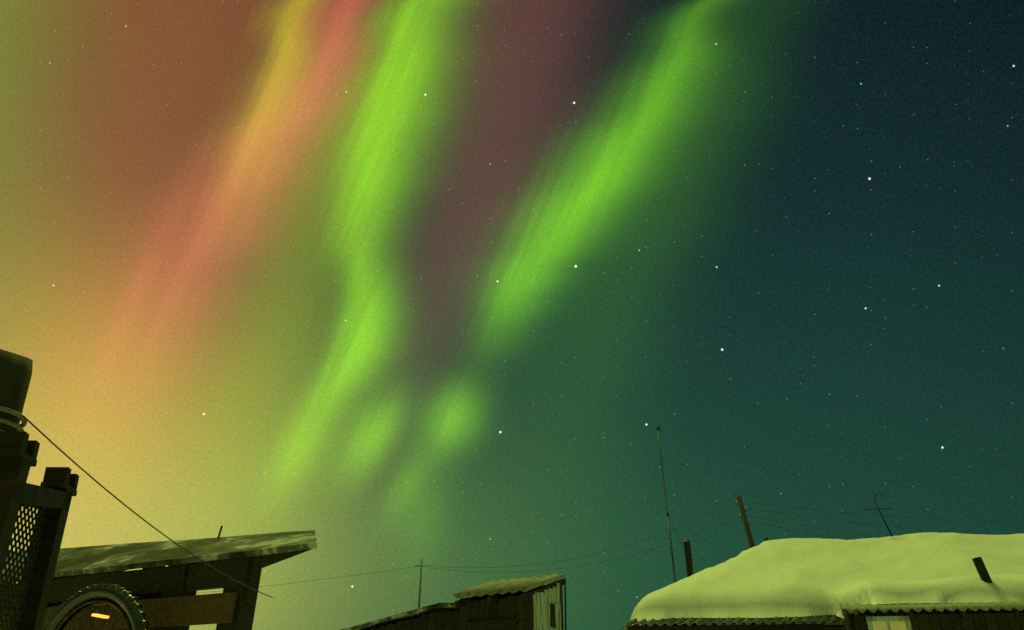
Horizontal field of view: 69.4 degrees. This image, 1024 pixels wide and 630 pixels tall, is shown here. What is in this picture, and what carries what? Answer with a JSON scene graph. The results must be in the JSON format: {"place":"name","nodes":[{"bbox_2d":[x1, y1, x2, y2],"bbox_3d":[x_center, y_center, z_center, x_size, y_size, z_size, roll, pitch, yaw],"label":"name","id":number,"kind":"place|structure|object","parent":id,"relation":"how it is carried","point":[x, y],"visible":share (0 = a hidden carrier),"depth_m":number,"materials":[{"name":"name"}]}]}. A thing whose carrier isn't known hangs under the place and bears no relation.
{"place":"outdoors","nodes":[
{"label":"outdoors","id":0,"kind":"place"},
{"bbox_2d":[370,611,459,629],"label":"barn walls","id":1,"kind":"structure","parent":0,"point":[449,619],"depth_m":13.02,"materials":[{"name":"brown wood"}]},
{"bbox_2d":[341,603,459,629],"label":"barn roof","id":2,"kind":"structure","parent":1,"relation":"on","point":[407,615],"depth_m":13.05,"materials":[{"name":"brown wood"}]},
{"bbox_2d":[0,0,1023,629],"label":"sky","id":3,"kind":"structure","parent":0,"point":[400,283],"materials":[{"name":"green"}]},
{"bbox_3d":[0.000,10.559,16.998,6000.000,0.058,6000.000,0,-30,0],"label":"snowy ground","id":4,"kind":"structure","parent":0,"visible":0},
{"bbox_2d":[0,349,32,430],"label":"log post","id":5,"kind":"object","parent":4,"relation":"on","point":[15,373],"visible":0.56,"depth_m":2.37,"materials":[{"name":"wood"}]},
{"bbox_2d":[22,415,272,597],"bbox_3d":[-1.441,0.958,3.246,0.005,0.185,2.267,-2,-30,4],"label":"cable","id":6,"kind":"object","parent":5,"relation":"attached to","point":[46,437],"visible":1,"depth_m":2.81,"materials":[{"name":"grey"}]},
{"bbox_2d":[0,431,78,629],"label":"steel frame","id":7,"kind":"object","parent":4,"relation":"on","point":[49,498],"visible":1,"depth_m":1.48,"materials":[{"name":"metal"}]},
{"bbox_2d":[0,526,311,629],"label":"shed frame","id":8,"kind":"object","parent":4,"relation":"on","point":[168,597],"visible":0.49,"depth_m":4.60,"materials":[{"name":"brown wood"}]},
{"bbox_2d":[43,583,149,629],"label":"motorcycle wheel","id":9,"kind":"object","parent":8,"relation":"attached to","point":[124,603],"visible":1,"depth_m":4.49,"materials":[{"name":"rubber"}]},
{"bbox_2d":[0,530,316,583],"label":"shed roof","id":10,"kind":"structure","parent":8,"relation":"on","point":[94,559],"depth_m":4.99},
{"bbox_2d":[415,559,427,607],"bbox_3d":[-3.550,12.714,27.300,0.500,7.179,0.084,0,-30,0],"label":"pole","id":11,"kind":"object","parent":4,"relation":"on","point":[421,565],"visible":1,"depth_m":28.65,"materials":[{"name":"wood"}]},
{"bbox_2d":[455,579,563,629],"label":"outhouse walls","id":12,"kind":"structure","parent":4,"relation":"on","point":[539,608],"depth_m":8.65,"materials":[{"name":"brown wood"}]},
{"bbox_2d":[452,573,565,598],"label":"shed roof","id":13,"kind":"structure","parent":12,"relation":"on","point":[514,585],"depth_m":8.90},
{"bbox_2d":[564,578,566,629],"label":"corner post","id":14,"kind":"object","parent":4,"relation":"on","point":[565,603],"visible":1,"depth_m":9.14,"materials":[{"name":"brown wood"}]},
{"bbox_2d":[736,496,754,547],"bbox_3d":[9.853,11.635,27.924,1.423,9.700,0.240,0,-30,0],"label":"leaning utility pole","id":15,"kind":"object","parent":4,"relation":"on","point":[742,513],"visible":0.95,"depth_m":29.80,"materials":[{"name":"brown wood"}]},
{"bbox_2d":[202,501,1011,629],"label":"overhead wires","id":16,"kind":"object","parent":15,"relation":"hanging from","point":[681,539],"visible":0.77,"depth_m":29.12,"materials":[{"name":"grey metal"}]},
{"bbox_2d":[645,621,1019,629],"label":"log house walls","id":17,"kind":"structure","parent":4,"relation":"on","point":[835,626],"depth_m":12.48,"materials":[{"name":"brown wood"}]},
{"bbox_2d":[624,611,1023,629],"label":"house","id":18,"kind":"structure","parent":17,"relation":"on","point":[819,619],"depth_m":12.29,"materials":[{"name":"brown wood"}]},
{"bbox_2d":[627,620,824,629],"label":"house eave boards","id":19,"kind":"object","parent":18,"relation":"attached to","point":[754,626],"visible":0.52,"depth_m":12.19,"materials":[{"name":"brown wood"}]},
{"bbox_2d":[630,532,1023,620],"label":"snow","id":20,"kind":"structure","parent":18,"relation":"on","point":[797,577],"depth_m":13.17,"materials":[{"name":"white snow"}]},
{"bbox_2d":[657,425,730,582],"bbox_3d":[4.100,4.614,16.526,1.322,4.556,2.056,0,-30,0],"label":"antenna mast","id":21,"kind":"object","parent":20,"relation":"on","point":[667,514],"visible":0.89,"depth_m":16.51,"materials":[{"name":"black metal"}]},
{"bbox_2d":[682,538,991,582],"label":"chimney pipes","id":22,"kind":"object","parent":20,"relation":"on","point":[982,571],"visible":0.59,"depth_m":13.81,"materials":[{"name":"black metal"}]},
{"bbox_2d":[864,494,891,535],"bbox_3d":[7.928,4.545,15.812,0.567,1.460,0.032,-3,-30,6],"label":"tv antenna","id":23,"kind":"object","parent":20,"relation":"on","point":[878,509],"visible":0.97,"depth_m":16.00,"materials":[{"name":"black metal"}]},
{"bbox_2d":[841,607,1023,629],"bbox_3d":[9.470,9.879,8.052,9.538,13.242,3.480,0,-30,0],"label":"porch walls","id":24,"kind":"structure","parent":4,"relation":"on","point":[945,619],"depth_m":10.30,"materials":[{"name":"brown wood"}]},
{"bbox_2d":[866,616,911,629],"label":"porch window","id":25,"kind":"structure","parent":24,"relation":"in","point":[888,622],"depth_m":10.38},
{"bbox_2d":[840,601,1023,612],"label":"corrugated roof edge","id":26,"kind":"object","parent":24,"relation":"on","point":[930,607],"depth_m":10.73,"materials":[{"name":"grey metal"}]}
]}

